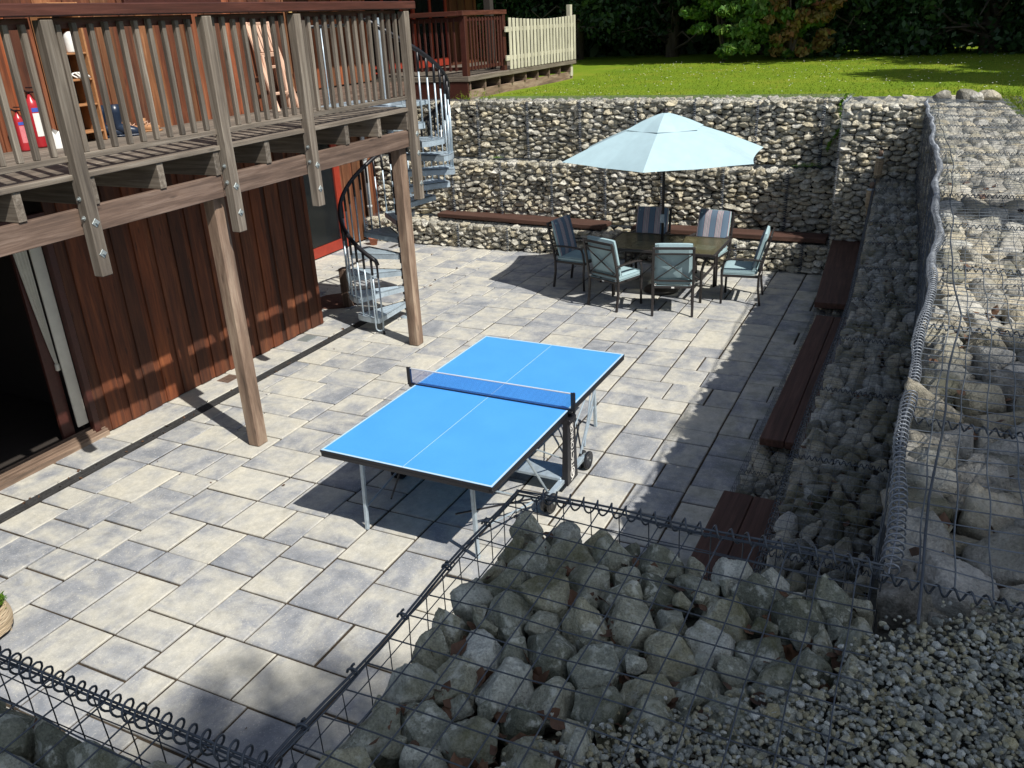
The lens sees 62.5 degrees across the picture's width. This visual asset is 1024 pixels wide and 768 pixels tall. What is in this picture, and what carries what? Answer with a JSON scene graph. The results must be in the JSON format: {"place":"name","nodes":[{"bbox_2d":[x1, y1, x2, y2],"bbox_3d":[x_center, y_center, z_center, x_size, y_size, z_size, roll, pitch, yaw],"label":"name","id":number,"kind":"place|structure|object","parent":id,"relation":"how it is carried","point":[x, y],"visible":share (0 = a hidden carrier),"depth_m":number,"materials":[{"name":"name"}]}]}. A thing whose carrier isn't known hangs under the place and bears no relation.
{"place":"outdoors","nodes":[
{"label":"outdoors","id":0,"kind":"place"},
{"bbox_2d":[0,238,821,767],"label":"patio","id":1,"kind":"structure","parent":0,"point":[246,596],"depth_m":7.35,"materials":[{"name":"grey stone"}]},
{"bbox_2d":[0,590,12,636],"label":"wicker planter","id":2,"kind":"object","parent":1,"relation":"on","point":[6,617],"visible":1,"depth_m":5.86,"materials":[{"name":"beige wicker"}]},
{"bbox_2d":[0,646,296,767],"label":"gabion basket","id":3,"kind":"object","parent":1,"relation":"on","point":[45,742],"visible":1,"depth_m":1.74,"materials":[{"name":"metal"}]},
{"bbox_2d":[0,244,397,523],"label":"drain grating","id":4,"kind":"object","parent":1,"relation":"in","point":[43,495],"visible":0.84,"depth_m":8.78,"materials":[{"name":"metal"}]},
{"bbox_2d":[0,0,404,490],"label":"chalet","id":5,"kind":"object","parent":1,"relation":"on","point":[88,357],"visible":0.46,"depth_m":9.23,"materials":[{"name":"brown wood"}]},
{"bbox_2d":[122,0,220,2],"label":"window","id":6,"kind":"structure","parent":5,"relation":"in","point":[123,1],"depth_m":8.72,"materials":[{"name":"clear glass"}]},
{"bbox_2d":[0,1,424,446],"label":"deck","id":7,"kind":"structure","parent":5,"relation":"attached to","point":[78,167],"depth_m":7.27,"materials":[{"name":"wood"}]},
{"bbox_2d":[10,107,29,151],"bbox_3d":[-4.318,-2.237,7.415,0.151,0.376,0.125,-12,25,-20],"label":"fire extinguisher","id":8,"kind":"object","parent":7,"relation":"on","point":[21,132],"visible":0.73,"depth_m":7.41,"materials":[{"name":"red metal"}]},
{"bbox_2d":[24,87,46,147],"bbox_3d":[-4.302,-2.400,7.607,0.150,0.522,0.141,-12,25,-21],"label":"fire extinguisher","id":9,"kind":"object","parent":7,"relation":"on","point":[36,122],"visible":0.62,"depth_m":7.58,"materials":[{"name":"red metal"}]},
{"bbox_2d":[52,129,62,148],"bbox_3d":[-4.065,-2.224,7.623,0.165,0.164,0.236,9,26,25],"label":"plastic bag","id":10,"kind":"object","parent":7,"relation":"on","point":[57,139],"visible":0.19,"depth_m":7.54,"materials":[{"name":"white paint"}]},
{"bbox_2d":[30,2,107,139],"bbox_3d":[-4.075,-2.848,7.763,0.270,1.198,0.310,9,26,25],"label":"shelf unit","id":11,"kind":"object","parent":7,"relation":"on","point":[82,101],"visible":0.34,"depth_m":7.89,"materials":[{"name":"brown wood"}]},
{"bbox_2d":[63,31,74,52],"bbox_3d":[-4.004,-3.101,7.653,0.102,0.178,0.104,9,26,25],"label":"lidded tub","id":12,"kind":"object","parent":11,"relation":"on","point":[68,43],"visible":0.73,"depth_m":7.61,"materials":[{"name":"white paint"}]},
{"bbox_2d":[72,72,90,78],"bbox_3d":[-3.959,-2.837,7.764,0.116,0.064,0.139,9,26,25],"label":"rope bundle","id":13,"kind":"object","parent":11,"relation":"on","point":[77,74],"visible":0.45,"depth_m":7.73,"materials":[{"name":"white paint"}]},
{"bbox_2d":[100,104,138,137],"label":"rubber boots","id":14,"kind":"object","parent":7,"relation":"on","point":[118,121],"visible":0.34,"depth_m":8.16,"materials":[{"name":"blue rubber"}]},
{"bbox_2d":[130,118,162,131],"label":"walking boots","id":15,"kind":"object","parent":7,"relation":"on","point":[147,125],"visible":0.34,"depth_m":8.56,"materials":[{"name":"beige leather"}]},
{"bbox_2d":[246,21,298,111],"bbox_3d":[-2.826,-3.767,9.958,0.357,1.024,0.445,9,26,25],"label":"folding chair","id":16,"kind":"object","parent":7,"relation":"on","point":[271,54],"visible":0.37,"depth_m":9.93,"materials":[{"name":"brown wood"}]},
{"bbox_2d":[313,144,348,258],"bbox_3d":[-3.488,-3.366,14.846,0.080,2.280,1.510,9,26,25],"label":"glazed door","id":17,"kind":"structure","parent":5,"relation":"in","point":[320,251],"depth_m":15.38,"materials":[{"name":"red paint"}]},
{"bbox_2d":[217,374,236,382],"bbox_3d":[-3.392,-0.062,10.110,0.180,0.018,0.220,9,26,25],"label":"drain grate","id":18,"kind":"object","parent":1,"relation":"attached to","point":[228,378],"visible":0.92,"depth_m":10.09,"materials":[{"name":"metal"}]},
{"bbox_2d":[297,335,317,341],"bbox_3d":[-2.744,-0.612,11.310,0.180,0.018,0.220,9,26,25],"label":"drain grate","id":19,"kind":"object","parent":1,"relation":"attached to","point":[306,338],"visible":1,"depth_m":11.29,"materials":[{"name":"metal"}]},
{"bbox_2d":[320,293,356,308],"bbox_3d":[-2.642,-1.263,12.789,0.780,0.016,0.780,9,26,25],"label":"doormat","id":20,"kind":"object","parent":1,"relation":"on","point":[332,301],"visible":0.51,"depth_m":12.71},
{"bbox_2d":[338,267,353,306],"bbox_3d":[-2.441,-1.425,12.425,0.120,0.580,0.120,9,26,25],"label":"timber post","id":21,"kind":"object","parent":1,"relation":"on","point":[346,300],"visible":0.84,"depth_m":12.37,"materials":[{"name":"brown wood"}]},
{"bbox_2d":[368,238,377,244],"bbox_3d":[-2.623,-2.765,15.929,0.199,0.282,0.198,-10,24,-16],"label":"flower pot","id":22,"kind":"object","parent":1,"relation":"on","point":[373,241],"visible":0.28,"depth_m":15.91,"materials":[{"name":"ceramic"}]},
{"bbox_2d":[311,18,454,334],"bbox_3d":[-1.557,-2.784,11.200,1.618,3.963,1.640,9,26,25],"label":"spiral stair","id":23,"kind":"object","parent":1,"relation":"on","point":[381,314],"visible":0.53,"depth_m":11.37,"materials":[{"name":"metal"}]},
{"bbox_2d":[320,336,624,558],"bbox_3d":[-0.195,0.381,7.532,1.660,0.936,2.748,9,26,25],"label":"table tennis","id":24,"kind":"object","parent":1,"relation":"on","point":[488,414],"visible":0.98,"depth_m":7.13,"materials":[{"name":"blue paint"}]},
{"bbox_2d":[22,180,1023,767],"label":"leaf litter","id":25,"kind":"object","parent":1,"relation":"on","point":[790,652],"visible":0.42,"depth_m":1.93,"materials":[{"name":"brown plant"}]},
{"bbox_2d":[261,489,884,767],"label":"gabion basket","id":26,"kind":"object","parent":1,"relation":"on","point":[531,612],"visible":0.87,"depth_m":1.94,"materials":[{"name":"metal"}]},
{"bbox_2d":[546,214,601,290],"bbox_3d":[0.959,-2.009,12.841,0.668,1.018,0.594,13,28,32],"label":"garden chair","id":27,"kind":"object","parent":1,"relation":"on","point":[569,251],"visible":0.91,"depth_m":12.71,"materials":[{"name":"teal fabric"}]},
{"bbox_2d":[365,212,830,275],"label":"gabion wall","id":28,"kind":"structure","parent":1,"relation":"on","point":[796,257],"depth_m":14.85,"materials":[{"name":"stone"},{"name":"galvanised wire"},{"name":"steel"}]},
{"bbox_2d":[437,209,610,229],"bbox_3d":[0.159,-2.961,15.209,3.358,0.100,0.416,10,27,28],"label":"bench top","id":29,"kind":"object","parent":28,"relation":"on","point":[581,224],"visible":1,"depth_m":15.11,"materials":[{"name":"brown wood"}]},
{"bbox_2d":[374,155,836,233],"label":"gabion wall","id":30,"kind":"structure","parent":28,"relation":"on","point":[789,198],"depth_m":14.38,"materials":[{"name":"stone"},{"name":"galvanised wire"},{"name":"steel"}]},
{"bbox_2d":[379,94,853,166],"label":"gabion wall","id":31,"kind":"structure","parent":30,"relation":"on","point":[801,129],"depth_m":14.39,"materials":[{"name":"stone"},{"name":"galvanised wire"},{"name":"steel"}]},
{"bbox_2d":[452,90,500,99],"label":"weeds","id":32,"kind":"object","parent":31,"relation":"on","point":[477,94],"visible":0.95,"depth_m":15.65,"materials":[{"name":"green plant"}]},
{"bbox_2d":[825,93,848,151],"bbox_3d":[4.940,-3.970,12.828,0.268,0.869,0.115,9,26,25],"label":"creeper","id":33,"kind":"object","parent":31,"relation":"hanging from","point":[827,148],"visible":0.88,"depth_m":12.81,"materials":[{"name":"green plant"}]},
{"bbox_2d":[791,163,821,167],"bbox_3d":[4.564,-3.366,13.005,0.451,0.037,0.526,19,31,40],"label":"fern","id":34,"kind":"object","parent":30,"relation":"on","point":[807,164],"visible":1,"depth_m":13.02,"materials":[{"name":"green plant"}]},
{"bbox_2d":[631,224,828,243],"bbox_3d":[3.444,-2.424,13.589,3.093,0.100,0.386,9,26,25],"label":"bench top","id":35,"kind":"object","parent":28,"relation":"on","point":[800,237],"visible":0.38,"depth_m":13.23,"materials":[{"name":"brown wood"}]},
{"bbox_2d":[582,235,642,312],"bbox_3d":[1.415,-1.595,11.827,0.668,1.018,0.594,-22,30,-37],"label":"garden chair","id":36,"kind":"object","parent":1,"relation":"on","point":[604,259],"visible":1,"depth_m":11.64,"materials":[{"name":"teal fabric"}]},
{"bbox_2d":[625,206,671,268],"bbox_3d":[2.126,-2.211,13.176,0.594,1.018,0.668,9,26,25],"label":"garden chair","id":37,"kind":"object","parent":1,"relation":"on","point":[648,219],"visible":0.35,"depth_m":13.18,"materials":[{"name":"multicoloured fabric"}]},
{"bbox_2d":[563,108,762,294],"bbox_3d":[2.155,-2.579,12.035,2.686,2.590,2.924,9,26,25],"label":"parasol","id":38,"kind":"object","parent":1,"relation":"on","point":[665,140],"visible":0.92,"depth_m":11.13,"materials":[{"name":"fabric"}]},
{"bbox_2d":[611,231,731,302],"bbox_3d":[2.248,-1.721,12.396,1.680,0.722,1.010,9,26,25],"label":"glass table","id":39,"kind":"object","parent":1,"relation":"on","point":[706,247],"visible":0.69,"depth_m":12.28,"materials":[{"name":"black"}]},
{"bbox_2d":[651,243,695,316],"bbox_3d":[2.186,-1.469,11.449,0.594,1.018,0.668,2,24,11],"label":"garden chair","id":40,"kind":"object","parent":1,"relation":"on","point":[673,265],"visible":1,"depth_m":11.19,"materials":[{"name":"teal fabric"}]},
{"bbox_2d":[689,209,734,285],"bbox_3d":[2.968,-2.085,12.787,0.594,1.018,0.668,13,28,32],"label":"garden chair","id":41,"kind":"object","parent":1,"relation":"on","point":[713,223],"visible":0.52,"depth_m":12.75,"materials":[{"name":"multicoloured fabric"}]},
{"bbox_2d":[719,225,774,305],"bbox_3d":[3.276,-1.670,11.789,0.668,1.018,0.594,6,25,19],"label":"garden chair","id":42,"kind":"object","parent":1,"relation":"on","point":[746,268],"visible":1,"depth_m":11.63,"materials":[{"name":"teal fabric"}]},
{"bbox_2d":[730,308,846,573],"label":"gabion wall","id":43,"kind":"structure","parent":1,"relation":"on","point":[763,472],"depth_m":6.83,"materials":[{"name":"stone"}]},
{"bbox_2d":[691,490,782,580],"bbox_3d":[1.187,1.343,5.113,0.466,0.100,2.605,9,26,25],"label":"bench top","id":44,"kind":"object","parent":43,"relation":"on","point":[739,513],"visible":0.27,"depth_m":5.81,"materials":[{"name":"brown wood"}]},
{"bbox_2d":[759,315,845,450],"bbox_3d":[2.949,-0.103,8.265,0.406,0.100,3.301,9,26,25],"label":"bench top","id":45,"kind":"object","parent":43,"relation":"on","point":[782,426],"visible":0.65,"depth_m":7.87,"materials":[{"name":"brown wood"}]},
{"bbox_2d":[814,236,860,309],"bbox_3d":[4.492,-1.557,11.459,0.466,0.100,3.405,7,25,22],"label":"bench top","id":46,"kind":"object","parent":43,"relation":"on","point":[835,282],"visible":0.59,"depth_m":11.03,"materials":[{"name":"brown wood"}]},
{"bbox_2d":[865,182,876,218],"bbox_3d":[4.888,-2.239,11.603,0.132,1.064,0.193,9,26,25],"label":"bamboo torch","id":47,"kind":"object","parent":46,"relation":"on","point":[868,193],"visible":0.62,"depth_m":11.41,"materials":[{"name":"wood"}]},
{"bbox_2d":[873,150,884,187],"bbox_3d":[5.191,-2.655,12.066,0.132,1.332,0.132,9,26,25],"label":"bamboo torch","id":48,"kind":"object","parent":46,"relation":"on","point":[879,162],"visible":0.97,"depth_m":11.85,"materials":[{"name":"metal"}]},
{"bbox_2d":[753,176,922,599],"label":"gabion wall","id":49,"kind":"structure","parent":43,"relation":"on","point":[854,446],"depth_m":5.21,"materials":[{"name":"stone"}]},
{"bbox_2d":[867,98,1023,628],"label":"gabion wall","id":50,"kind":"structure","parent":49,"relation":"on","point":[982,491],"depth_m":3.16,"materials":[{"name":"stone"}]},
{"bbox_2d":[916,98,961,624],"bbox_3d":[3.501,-1.727,6.848,0.164,0.028,12.053,8,26,24],"label":"loose wire","id":51,"kind":"object","parent":50,"relation":"on","point":[927,519],"visible":1,"depth_m":2.66,"materials":[{"name":"grey metal"}]},
{"bbox_2d":[970,92,983,102],"bbox_3d":[6.387,-3.939,11.601,0.180,0.138,0.177,9,26,25],"label":"loose stone","id":52,"kind":"object","parent":50,"relation":"on","point":[976,97],"visible":0.97,"depth_m":11.55,"materials":[{"name":"white stone"}]},
{"bbox_2d":[980,90,1001,102],"bbox_3d":[6.589,-3.967,11.659,0.276,0.192,0.308,-5,23,-6],"label":"loose stone","id":53,"kind":"object","parent":50,"relation":"on","point":[993,95],"visible":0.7,"depth_m":11.56,"materials":[{"name":"beige stone"}]},
{"bbox_2d":[827,95,969,248],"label":"gabion pillar","id":54,"kind":"structure","parent":1,"relation":"on","point":[891,127],"depth_m":12.03,"materials":[{"name":"stone"},{"name":"galvanised wire"}]},
{"bbox_2d":[932,90,951,101],"bbox_3d":[6.129,-4.106,12.046,0.264,0.170,0.227,1,24,10],"label":"loose stone","id":55,"kind":"object","parent":54,"relation":"on","point":[942,95],"visible":0.9,"depth_m":11.95,"materials":[{"name":"grey stone"}]},
{"bbox_2d":[956,89,979,102],"bbox_3d":[6.373,-4.026,11.816,0.310,0.211,0.317,-5,23,-6],"label":"loose stone","id":56,"kind":"object","parent":54,"relation":"on","point":[963,94],"visible":0.63,"depth_m":11.72,"materials":[{"name":"grey stone"}]},
{"bbox_2d":[471,46,1023,115],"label":"lawn","id":57,"kind":"structure","parent":0,"point":[585,67],"depth_m":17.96,"materials":[{"name":"green plant"}]},
{"bbox_2d":[364,0,495,75],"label":"chalet annexe","id":58,"kind":"structure","parent":57,"relation":"on","point":[425,6],"depth_m":19.36,"materials":[{"name":"red paint"}]},
{"bbox_2d":[375,0,402,73],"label":"patio door","id":59,"kind":"structure","parent":58,"relation":"in","point":[379,0],"depth_m":17.91,"materials":[{"name":"red paint"}]},
{"bbox_2d":[410,0,448,67],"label":"patio door","id":60,"kind":"structure","parent":58,"relation":"in","point":[428,1],"depth_m":19.26,"materials":[{"name":"red paint"}]},
{"bbox_2d":[370,10,575,100],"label":"deck","id":61,"kind":"structure","parent":57,"relation":"on","point":[465,76],"depth_m":16.15,"materials":[{"name":"brown wood"}]},
{"bbox_2d":[504,5,575,75],"bbox_3d":[0.631,-7.381,18.338,0.166,1.550,3.780,8,26,24],"label":"picket fence","id":62,"kind":"object","parent":61,"relation":"on","point":[558,48],"visible":1,"depth_m":18.22,"materials":[{"name":"beige wood"}]},
{"bbox_2d":[476,0,564,60],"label":"evergreen tree","id":63,"kind":"object","parent":57,"relation":"on","point":[479,6],"visible":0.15,"depth_m":28.47,"materials":[{"name":"green plant"}]},
{"bbox_2d":[515,0,666,59],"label":"evergreen tree","id":64,"kind":"object","parent":57,"relation":"on","point":[611,12],"visible":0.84,"depth_m":26.05,"materials":[{"name":"green plant"}]},
{"bbox_2d":[611,0,733,56],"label":"evergreen tree","id":65,"kind":"object","parent":57,"relation":"on","point":[671,33],"visible":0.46,"depth_m":26.01,"materials":[{"name":"green plant"}]},
{"bbox_2d":[678,0,773,61],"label":"bush","id":66,"kind":"object","parent":57,"relation":"on","point":[740,34],"visible":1,"depth_m":22.19,"materials":[{"name":"green plant"}]},
{"bbox_2d":[476,0,1021,59],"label":"deep wood","id":67,"kind":"object","parent":57,"relation":"on","point":[708,42],"visible":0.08,"depth_m":27.94,"materials":[{"name":"green plant"}]},
{"bbox_2d":[536,54,1022,93],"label":"daisies","id":68,"kind":"object","parent":57,"relation":"on","point":[829,73],"visible":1,"depth_m":16.93,"materials":[{"name":"white plant"}]},
{"bbox_2d":[696,0,865,54],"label":"evergreen tree","id":69,"kind":"object","parent":57,"relation":"on","point":[762,48],"visible":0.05,"depth_m":23.81,"materials":[{"name":"green plant"}]},
{"bbox_2d":[745,0,846,58],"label":"bush","id":70,"kind":"object","parent":57,"relation":"on","point":[790,31],"visible":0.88,"depth_m":21.85,"materials":[{"name":"green plant"}]},
{"bbox_2d":[764,0,978,58],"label":"evergreen tree","id":71,"kind":"object","parent":57,"relation":"on","point":[873,9],"visible":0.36,"depth_m":22.22,"materials":[{"name":"green plant"}]},
{"bbox_2d":[867,0,1023,55],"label":"evergreen tree","id":72,"kind":"object","parent":57,"relation":"on","point":[999,19],"visible":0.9,"depth_m":21.15,"materials":[{"name":"green plant"}]},
{"bbox_2d":[495,579,1023,767],"bbox_3d":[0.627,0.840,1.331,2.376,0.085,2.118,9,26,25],"label":"gravel","id":73,"kind":"structure","parent":0,"point":[926,689],"depth_m":1.68,"materials":[{"name":"grey gravel"}]}
]}

